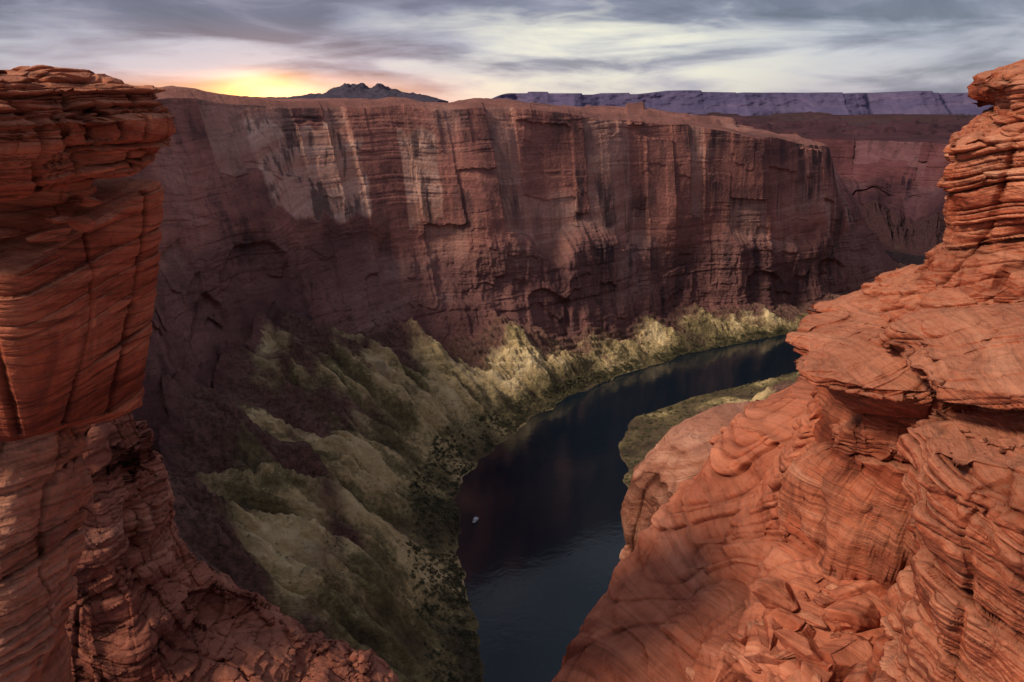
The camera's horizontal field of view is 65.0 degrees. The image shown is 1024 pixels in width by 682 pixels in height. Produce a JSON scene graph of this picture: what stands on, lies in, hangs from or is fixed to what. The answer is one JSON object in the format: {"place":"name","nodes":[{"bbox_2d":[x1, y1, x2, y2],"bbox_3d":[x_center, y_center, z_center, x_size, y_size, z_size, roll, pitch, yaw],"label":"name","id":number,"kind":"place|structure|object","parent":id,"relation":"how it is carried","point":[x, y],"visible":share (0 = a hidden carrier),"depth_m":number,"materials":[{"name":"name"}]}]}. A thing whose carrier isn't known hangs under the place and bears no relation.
{"place":"outdoors","nodes":[
{"label":"outdoors","id":0,"kind":"place"},
{"bbox_2d":[65,411,398,681],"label":"ragged cliff","id":1,"kind":"structure","parent":0,"point":[155,601],"depth_m":38.28,"materials":[{"name":"brown stone"}]},
{"bbox_2d":[0,65,175,681],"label":"sandstone pillar","id":2,"kind":"structure","parent":1,"relation":"on","point":[76,313],"depth_m":10.97,"materials":[{"name":"orange stone"}]},
{"bbox_2d":[0,228,21,238],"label":"boulder","id":3,"kind":"object","parent":2,"relation":"on","point":[7,232],"visible":1,"depth_m":9.89,"materials":[{"name":"stone"}]},
{"bbox_2d":[26,228,70,242],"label":"boulder","id":4,"kind":"object","parent":2,"relation":"on","point":[56,235],"visible":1,"depth_m":9.90,"materials":[{"name":"stone"}]},
{"bbox_2d":[44,214,71,223],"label":"boulder","id":5,"kind":"object","parent":2,"relation":"on","point":[55,219],"visible":0.98,"depth_m":10.01,"materials":[{"name":"stone"}]},
{"bbox_2d":[67,216,95,231],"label":"boulder","id":6,"kind":"object","parent":2,"relation":"on","point":[82,223],"visible":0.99,"depth_m":10.25,"materials":[{"name":"stone"}]},
{"bbox_2d":[66,196,104,207],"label":"boulder","id":7,"kind":"object","parent":2,"relation":"on","point":[85,201],"visible":0.94,"depth_m":10.72,"materials":[{"name":"stone"}]},
{"bbox_2d":[242,83,448,102],"bbox_3d":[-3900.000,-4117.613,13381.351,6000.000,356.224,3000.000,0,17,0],"label":"distant peaks","id":8,"kind":"object","parent":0,"point":[363,90],"visible":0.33,"depth_m":12874.39,"materials":[{"name":"grey stone"}]},
{"bbox_2d":[101,86,904,681],"bbox_3d":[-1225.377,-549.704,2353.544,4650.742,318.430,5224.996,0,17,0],"label":"canyon wall","id":9,"kind":"structure","parent":0,"point":[351,228],"depth_m":783.26,"materials":[{"name":"brown stone"}]},
{"bbox_2d":[205,264,905,681],"bbox_3d":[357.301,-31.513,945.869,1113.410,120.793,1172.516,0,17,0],"label":"desert scrub","id":10,"kind":"object","parent":9,"relation":"on","point":[451,506],"visible":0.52,"depth_m":662.40,"materials":[{"name":"green plant"}]},
{"bbox_2d":[0,0,1023,102],"label":"sky","id":11,"kind":"structure","parent":0,"point":[448,50],"materials":[{"name":"grey"}]},
{"bbox_2d":[551,378,815,681],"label":"sandstone dome","id":12,"kind":"structure","parent":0,"point":[658,574],"depth_m":19.99,"materials":[{"name":"orange stone"}]},
{"bbox_2d":[685,666,694,681],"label":"boulder","id":13,"kind":"object","parent":12,"relation":"on","point":[690,673],"visible":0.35,"depth_m":16.75,"materials":[{"name":"stone"}]},
{"bbox_2d":[659,59,1023,681],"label":"sandstone ledge","id":14,"kind":"object","parent":12,"relation":"on","point":[895,470],"visible":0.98,"depth_m":14.52,"materials":[{"name":"orange stone"}]},
{"bbox_2d":[713,636,738,681],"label":"boulder","id":15,"kind":"object","parent":14,"relation":"on","point":[723,670],"visible":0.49,"depth_m":15.34,"materials":[{"name":"stone"}]},
{"bbox_2d":[722,642,740,656],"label":"boulder","id":16,"kind":"object","parent":14,"relation":"on","point":[733,648],"visible":0.78,"depth_m":15.56,"materials":[{"name":"stone"}]},
{"bbox_2d":[715,656,751,681],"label":"boulder","id":17,"kind":"object","parent":14,"relation":"on","point":[739,672],"visible":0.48,"depth_m":15.25,"materials":[{"name":"stone"}]},
{"bbox_2d":[728,633,748,645],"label":"boulder","id":18,"kind":"object","parent":14,"relation":"on","point":[741,639],"visible":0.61,"depth_m":15.44,"materials":[{"name":"stone"}]},
{"bbox_2d":[744,620,763,636],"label":"boulder","id":19,"kind":"object","parent":14,"relation":"on","point":[749,625],"visible":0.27,"depth_m":15.77,"materials":[{"name":"stone"}]},
{"bbox_2d":[755,614,761,620],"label":"boulder","id":20,"kind":"object","parent":19,"relation":"on","point":[758,617],"visible":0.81,"depth_m":15.84,"materials":[{"name":"stone"}]},
{"bbox_2d":[743,624,788,664],"bbox_3d":[4.892,5.894,15.234,0.913,0.686,0.710,7,18,24],"label":"boulder","id":21,"kind":"object","parent":14,"relation":"on","point":[756,649],"visible":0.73,"depth_m":15.09,"materials":[{"name":"stone"}]},
{"bbox_2d":[764,670,775,681],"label":"boulder","id":22,"kind":"object","parent":14,"relation":"on","point":[769,676],"visible":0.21,"depth_m":14.82,"materials":[{"name":"stone"}]},
{"bbox_2d":[786,667,821,681],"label":"boulder","id":23,"kind":"object","parent":22,"relation":"on","point":[795,676],"visible":0.37,"depth_m":14.53,"materials":[{"name":"stone"}]},
{"bbox_2d":[762,608,781,650],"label":"boulder","id":24,"kind":"object","parent":14,"relation":"on","point":[771,624],"visible":0.53,"depth_m":15.22,"materials":[{"name":"stone"}]},
{"bbox_2d":[764,607,805,630],"bbox_3d":[5.319,5.376,15.511,0.747,0.518,0.651,15,22,41],"label":"boulder","id":25,"kind":"object","parent":24,"relation":"on","point":[788,620],"visible":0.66,"depth_m":15.27,"materials":[{"name":"stone"}]},
{"bbox_2d":[749,577,799,612],"bbox_3d":[5.185,5.052,15.815,1.401,0.684,0.937,19,14,-27],"label":"boulder","id":26,"kind":"object","parent":14,"relation":"on","point":[771,592],"visible":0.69,"depth_m":15.52,"materials":[{"name":"stone"}]},
{"bbox_2d":[773,675,785,681],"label":"boulder","id":27,"kind":"object","parent":14,"relation":"on","point":[776,678],"visible":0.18,"depth_m":14.71,"materials":[{"name":"stone"}]},
{"bbox_2d":[798,590,808,598],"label":"boulder","id":28,"kind":"object","parent":14,"relation":"on","point":[802,593],"visible":1,"depth_m":15.65,"materials":[{"name":"stone"}]},
{"bbox_2d":[794,612,827,628],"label":"boulder","id":29,"kind":"object","parent":14,"relation":"on","point":[812,619],"visible":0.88,"depth_m":15.20,"materials":[{"name":"stone"}]},
{"bbox_2d":[801,661,833,681],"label":"boulder","id":30,"kind":"object","parent":14,"relation":"on","point":[809,671],"visible":0.35,"depth_m":14.45,"materials":[{"name":"stone"}]},
{"bbox_2d":[818,633,872,677],"bbox_3d":[6.108,5.761,14.919,0.942,0.753,1.163,1,17,2],"label":"boulder","id":31,"kind":"object","parent":30,"relation":"on","point":[844,654],"visible":0.66,"depth_m":14.53,"materials":[{"name":"stone"}]},
{"bbox_2d":[824,621,846,632],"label":"boulder","id":32,"kind":"object","parent":31,"relation":"on","point":[834,627],"visible":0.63,"depth_m":15.06,"materials":[{"name":"stone"}]},
{"bbox_2d":[842,623,851,628],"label":"boulder","id":33,"kind":"object","parent":32,"relation":"on","point":[846,626],"visible":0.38,"depth_m":15.01,"materials":[{"name":"stone"}]},
{"bbox_2d":[854,630,873,641],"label":"boulder","id":34,"kind":"object","parent":31,"relation":"on","point":[869,638],"visible":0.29,"depth_m":14.81,"materials":[{"name":"stone"}]},
{"bbox_2d":[814,576,823,583],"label":"boulder","id":35,"kind":"object","parent":14,"relation":"on","point":[818,579],"visible":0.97,"depth_m":15.86,"materials":[{"name":"stone"}]},
{"bbox_2d":[796,658,843,681],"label":"boulder","id":36,"kind":"object","parent":14,"relation":"on","point":[836,676],"visible":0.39,"depth_m":14.56,"materials":[{"name":"stone"}]},
{"bbox_2d":[773,629,823,662],"bbox_3d":[5.396,5.781,14.958,1.210,0.590,0.809,30,0,18],"label":"boulder","id":37,"kind":"object","parent":36,"relation":"on","point":[799,645],"visible":0.54,"depth_m":14.80,"materials":[{"name":"stone"}]},
{"bbox_2d":[775,648,795,658],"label":"boulder","id":38,"kind":"object","parent":37,"relation":"on","point":[786,653],"visible":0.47,"depth_m":14.82,"materials":[{"name":"stone"}]},
{"bbox_2d":[801,623,815,638],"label":"boulder","id":39,"kind":"object","parent":37,"relation":"on","point":[809,631],"visible":0.88,"depth_m":15.03,"materials":[{"name":"stone"}]},
{"bbox_2d":[812,594,836,607],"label":"boulder","id":40,"kind":"object","parent":14,"relation":"on","point":[823,601],"visible":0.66,"depth_m":15.41,"materials":[{"name":"stone"}]},
{"bbox_2d":[825,663,832,671],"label":"boulder","id":41,"kind":"object","parent":14,"relation":"on","point":[829,668],"visible":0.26,"depth_m":14.46,"materials":[{"name":"stone"}]},
{"bbox_2d":[819,599,847,623],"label":"boulder","id":42,"kind":"object","parent":14,"relation":"on","point":[826,615],"visible":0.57,"depth_m":15.21,"materials":[{"name":"stone"}]},
{"bbox_2d":[829,632,840,638],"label":"boulder","id":43,"kind":"object","parent":14,"relation":"on","point":[834,635],"visible":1,"depth_m":15.00,"materials":[{"name":"stone"}]},
{"bbox_2d":[822,595,880,632],"bbox_3d":[6.688,5.202,15.486,1.415,0.761,1.038,-10,19,-30],"label":"boulder","id":44,"kind":"object","parent":14,"relation":"on","point":[858,613],"visible":0.69,"depth_m":14.98,"materials":[{"name":"stone"}]},
{"bbox_2d":[828,579,886,599],"bbox_3d":[6.738,4.928,15.613,1.530,0.657,0.690,-17,20,15],"label":"boulder","id":45,"kind":"object","parent":44,"relation":"on","point":[857,587],"visible":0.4,"depth_m":15.41,"materials":[{"name":"stone"}]},
{"bbox_2d":[816,583,838,596],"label":"boulder","id":46,"kind":"object","parent":45,"relation":"on","point":[831,586],"visible":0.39,"depth_m":15.69,"materials":[{"name":"stone"}]},
{"bbox_2d":[844,580,890,627],"bbox_3d":[6.915,5.202,15.544,0.882,0.840,1.956,-28,40,-5],"label":"boulder","id":47,"kind":"object","parent":14,"relation":"on","point":[880,606],"visible":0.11,"depth_m":15.22,"materials":[{"name":"stone"}]},
{"bbox_2d":[856,627,883,646],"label":"boulder","id":48,"kind":"object","parent":14,"relation":"on","point":[876,632],"visible":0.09,"depth_m":14.82,"materials":[{"name":"stone"}]},
{"bbox_2d":[880,595,893,611],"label":"boulder","id":49,"kind":"object","parent":14,"relation":"on","point":[886,601],"visible":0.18,"depth_m":15.14,"materials":[{"name":"stone"}]},
{"bbox_2d":[619,401,750,559],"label":"pink bluff","id":50,"kind":"structure","parent":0,"point":[676,455],"depth_m":116.56,"materials":[{"name":"stone"}]},
{"bbox_2d":[454,250,925,681],"bbox_3d":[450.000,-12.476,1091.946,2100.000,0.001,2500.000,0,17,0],"label":"river","id":51,"kind":"structure","parent":0,"point":[541,539],"depth_m":620.96,"materials":[{"name":"blue liquid"}]},
{"bbox_2d":[492,90,993,115],"bbox_3d":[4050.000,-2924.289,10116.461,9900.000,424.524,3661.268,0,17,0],"label":"distant mesa","id":52,"kind":"structure","parent":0,"point":[693,102],"depth_m":9123.34,"materials":[{"name":"purple stone"}]},
{"bbox_2d":[618,116,969,487],"bbox_3d":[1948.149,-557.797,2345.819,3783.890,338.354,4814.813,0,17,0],"label":"canyon peninsula","id":53,"kind":"object","parent":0,"point":[891,173],"visible":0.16,"depth_m":1810.26},
{"bbox_2d":[696,111,976,116],"bbox_3d":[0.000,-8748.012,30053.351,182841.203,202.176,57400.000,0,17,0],"label":"desert plain","id":54,"kind":"structure","parent":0,"point":[735,115],"depth_m":8826.53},
{"bbox_2d":[747,114,975,121],"bbox_3d":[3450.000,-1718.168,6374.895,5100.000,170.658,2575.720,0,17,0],"label":"dark ridge","id":55,"kind":"structure","parent":0,"point":[780,117],"depth_m":6322.66,"materials":[{"name":"brown stone"}]},
{"bbox_2d":[779,115,972,122],"bbox_3d":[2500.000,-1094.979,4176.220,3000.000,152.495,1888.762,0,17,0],"label":"dark ridge","id":56,"kind":"structure","parent":0,"point":[856,119],"depth_m":4154.60,"materials":[{"name":"brown stone"}]},
{"bbox_2d":[848,119,932,124],"bbox_3d":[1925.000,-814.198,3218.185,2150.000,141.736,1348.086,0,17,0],"label":"dark ridge","id":57,"kind":"structure","parent":0,"point":[888,122],"depth_m":3427.71,"materials":[{"name":"brown stone"}]},
{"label":"boulder","id":58,"kind":"object","parent":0,"visible":0},
{"bbox_2d":[750,663,762,670],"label":"boulder","id":59,"kind":"object","parent":58,"relation":"on","point":[756,668],"visible":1,"depth_m":15.03,"materials":[{"name":"stone"}]}
]}

